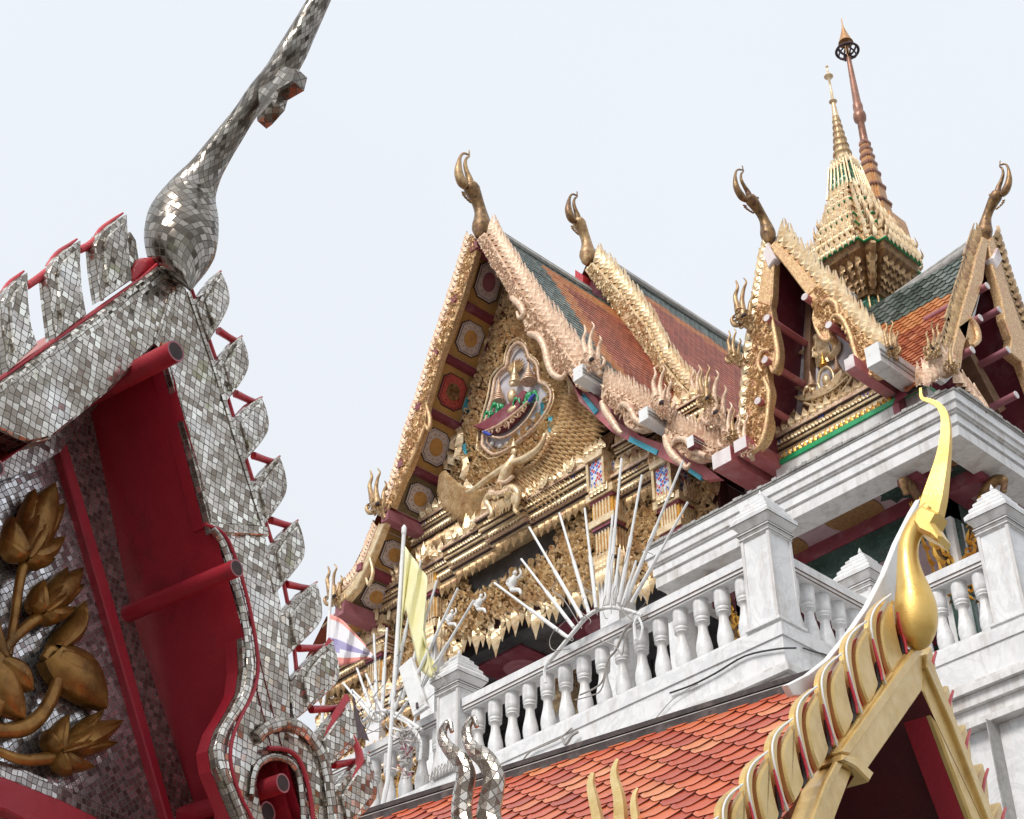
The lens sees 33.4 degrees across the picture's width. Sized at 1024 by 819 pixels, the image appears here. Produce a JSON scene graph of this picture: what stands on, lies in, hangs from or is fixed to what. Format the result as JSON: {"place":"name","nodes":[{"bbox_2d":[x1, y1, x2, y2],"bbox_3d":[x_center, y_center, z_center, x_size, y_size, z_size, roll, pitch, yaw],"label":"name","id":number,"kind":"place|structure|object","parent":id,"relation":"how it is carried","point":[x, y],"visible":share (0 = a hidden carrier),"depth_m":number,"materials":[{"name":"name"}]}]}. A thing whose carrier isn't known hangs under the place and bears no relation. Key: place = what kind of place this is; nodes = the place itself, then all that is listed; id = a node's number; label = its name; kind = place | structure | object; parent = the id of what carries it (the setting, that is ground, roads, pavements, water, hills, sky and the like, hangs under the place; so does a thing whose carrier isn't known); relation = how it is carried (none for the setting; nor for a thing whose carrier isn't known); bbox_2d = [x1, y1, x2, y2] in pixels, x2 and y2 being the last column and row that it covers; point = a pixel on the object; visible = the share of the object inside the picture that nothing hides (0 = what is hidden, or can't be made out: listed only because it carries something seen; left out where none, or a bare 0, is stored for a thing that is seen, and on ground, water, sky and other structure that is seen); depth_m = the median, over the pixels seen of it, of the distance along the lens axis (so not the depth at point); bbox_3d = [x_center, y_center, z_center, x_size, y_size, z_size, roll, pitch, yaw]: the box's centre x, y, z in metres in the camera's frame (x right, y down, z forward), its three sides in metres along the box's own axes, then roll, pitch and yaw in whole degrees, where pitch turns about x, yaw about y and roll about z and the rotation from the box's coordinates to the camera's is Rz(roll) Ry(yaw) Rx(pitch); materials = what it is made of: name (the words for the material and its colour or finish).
{"place":"outdoors","nodes":[
{"label":"outdoors","id":0,"kind":"place"},
{"bbox_2d":[0,0,1023,730],"label":"sky","id":1,"kind":"structure","parent":0,"point":[344,221],"materials":[{"name":"white"}]},
{"label":"ground","id":2,"kind":"structure","parent":0,"visible":0},
{"bbox_2d":[0,0,376,818],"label":"temple gable","id":3,"kind":"structure","parent":2,"relation":"on","point":[152,632],"depth_m":7.44,"materials":[{"name":"metal"}]},
{"bbox_2d":[437,715,504,818],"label":"naga finial","id":4,"kind":"object","parent":2,"relation":"on","point":[487,762],"visible":1,"depth_m":7.50,"materials":[{"name":"metal"}]},
{"bbox_2d":[587,758,639,818],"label":"naga finial","id":5,"kind":"object","parent":2,"relation":"on","point":[620,809],"visible":1,"depth_m":7.98,"materials":[{"name":"gold metal"}]},
{"bbox_2d":[359,388,1006,818],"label":"tiled pavilion","id":6,"kind":"structure","parent":2,"relation":"on","point":[859,722],"depth_m":8.62,"materials":[{"name":"orange tile"}]},
{"bbox_2d":[391,614,1023,818],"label":"terrace","id":7,"kind":"structure","parent":2,"relation":"on","point":[981,674],"depth_m":19.43,"materials":[{"name":"white stone"}]},
{"bbox_2d":[332,711,436,807],"bbox_3d":[-2.539,5.656,24.607,0.304,1.053,4.820,29,-45,-34],"label":"balustrade","id":8,"kind":"object","parent":7,"relation":"on","point":[378,749],"visible":0.27,"depth_m":23.68,"materials":[{"name":"white stone"}]},
{"bbox_2d":[424,760,453,781],"bbox_3d":[-0.940,4.785,22.660,0.013,0.208,0.702,29,-45,-34],"label":"cable","id":9,"kind":"object","parent":7,"relation":"on","point":[445,766],"visible":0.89,"depth_m":22.66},
{"bbox_2d":[429,649,488,780],"bbox_3d":[-0.728,4.144,23.341,0.580,1.952,0.580,29,-45,-34],"label":"balustrade post","id":10,"kind":"object","parent":7,"relation":"on","point":[462,675],"visible":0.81,"depth_m":23.32,"materials":[{"name":"white stone"}]},
{"bbox_2d":[381,525,436,803],"bbox_3d":[-1.447,3.482,24.137,0.110,4.553,1.142,29,-45,-34],"label":"flagpole","id":11,"kind":"object","parent":10,"relation":"attached to","point":[412,590],"visible":0.99,"depth_m":24.49,"materials":[{"name":"yellow fabric"}]},
{"bbox_2d":[390,721,420,778],"bbox_3d":[-1.440,4.630,23.269,0.170,0.954,0.692,29,-45,-34],"label":"garland","id":12,"kind":"object","parent":11,"relation":"attached to","point":[402,739],"visible":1,"depth_m":23.23},
{"bbox_2d":[342,560,474,760],"bbox_3d":[-1.495,3.592,24.187,0.132,3.236,2.856,29,-45,-34],"label":"light rod fan","id":13,"kind":"object","parent":11,"relation":"attached to","point":[371,712],"visible":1,"depth_m":24.15},
{"bbox_2d":[320,577,373,722],"bbox_3d":[-2.411,3.602,25.302,0.126,3.021,1.274,29,-45,-34],"label":"flagpole","id":14,"kind":"object","parent":13,"relation":"attached to","point":[351,647],"visible":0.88,"depth_m":25.43,"materials":[{"name":"white fabric"}]},
{"bbox_2d":[352,690,368,740],"bbox_3d":[-2.167,4.377,24.440,0.010,0.960,0.442,29,-45,-34],"label":"pennant","id":15,"kind":"object","parent":13,"relation":"hanging from","point":[361,733],"visible":0.84,"depth_m":24.35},
{"bbox_2d":[399,657,429,745],"bbox_3d":[-1.359,4.007,23.670,0.134,1.304,0.633,29,-45,-34],"label":"floodlight","id":16,"kind":"object","parent":13,"relation":"attached to","point":[415,690],"visible":0.98,"depth_m":23.70,"materials":[{"name":"white paint"}]},
{"bbox_2d":[306,150,747,800],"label":"temple hall","id":17,"kind":"structure","parent":7,"relation":"on","point":[548,392],"depth_m":30.07,"materials":[{"name":"gold metal"}]},
{"bbox_2d":[522,727,578,759],"bbox_3d":[0.451,4.193,21.283,0.062,0.225,1.070,29,-45,-34],"label":"cable","id":18,"kind":"object","parent":7,"relation":"attached to","point":[565,743],"visible":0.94,"depth_m":21.15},
{"bbox_2d":[462,558,748,762],"bbox_3d":[1.150,3.323,21.497,0.304,1.053,4.980,29,-45,-34],"label":"balustrade","id":19,"kind":"object","parent":7,"relation":"on","point":[697,597],"visible":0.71,"depth_m":21.41,"materials":[{"name":"white stone"}]},
{"bbox_2d":[493,458,688,683],"bbox_3d":[0.984,2.049,22.063,0.146,2.810,3.554,29,-45,-34],"label":"light rod fan","id":20,"kind":"object","parent":19,"relation":"attached to","point":[608,580],"visible":1,"depth_m":21.75},
{"bbox_2d":[575,616,648,700],"bbox_3d":[1.227,3.086,21.065,0.037,0.758,1.284,29,-45,-34],"label":"cable","id":21,"kind":"object","parent":20,"relation":"hanging from","point":[628,626],"visible":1,"depth_m":21.07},
{"bbox_2d":[656,684,697,717],"bbox_3d":[1.927,3.411,19.966,0.011,0.197,0.680,29,-45,-34],"label":"cable","id":22,"kind":"object","parent":7,"relation":"attached to","point":[674,698],"visible":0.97,"depth_m":20.01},
{"bbox_2d":[669,647,796,693],"bbox_3d":[2.506,2.977,19.527,0.022,0.205,1.875,29,-45,-34],"label":"cable","id":23,"kind":"object","parent":7,"relation":"attached to","point":[718,671],"visible":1,"depth_m":19.56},
{"bbox_2d":[729,490,807,633],"bbox_3d":[3.024,1.771,20.178,0.580,1.952,0.580,29,-45,-34],"label":"balustrade post","id":24,"kind":"object","parent":7,"relation":"on","point":[763,526],"visible":0.97,"depth_m":19.99,"materials":[{"name":"white stone"}]},
{"bbox_2d":[802,647,826,655],"bbox_3d":[3.533,2.806,19.541,0.654,0.086,0.018,29,-45,-34],"label":"cable","id":25,"kind":"object","parent":7,"relation":"attached to","point":[814,651],"visible":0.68,"depth_m":19.46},
{"bbox_2d":[794,559,866,645],"bbox_3d":[3.748,2.530,20.468,1.500,1.053,0.304,29,-45,-34],"label":"balustrade","id":26,"kind":"object","parent":7,"relation":"on","point":[825,599],"visible":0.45,"depth_m":20.50,"materials":[{"name":"white stone"}]},
{"bbox_2d":[642,65,1023,668],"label":"roofed pavilion","id":27,"kind":"structure","parent":7,"relation":"on","point":[857,325],"depth_m":24.28,"materials":[{"name":"stone"}]},
{"bbox_2d":[833,548,882,597],"bbox_3d":[4.460,2.561,21.289,0.580,1.952,0.580,29,-45,-34],"label":"balustrade post","id":28,"kind":"object","parent":7,"relation":"on","point":[859,573],"visible":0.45,"depth_m":21.37,"materials":[{"name":"white stone"}]},
{"bbox_2d":[908,552,993,652],"bbox_3d":[5.147,2.494,20.449,0.304,1.053,1.500,29,-45,-34],"label":"balustrade","id":29,"kind":"object","parent":7,"relation":"on","point":[956,579],"visible":0.41,"depth_m":20.27,"materials":[{"name":"white stone"}]},
{"bbox_2d":[963,485,1023,627],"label":"balustrade post","id":30,"kind":"object","parent":7,"relation":"on","point":[994,518],"visible":0.96,"depth_m":20.00,"materials":[{"name":"white stone"}]},
{"bbox_2d":[835,19,919,268],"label":"spire","id":31,"kind":"structure","parent":2,"relation":"on","point":[869,165],"depth_m":40.17,"materials":[{"name":"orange metal"}]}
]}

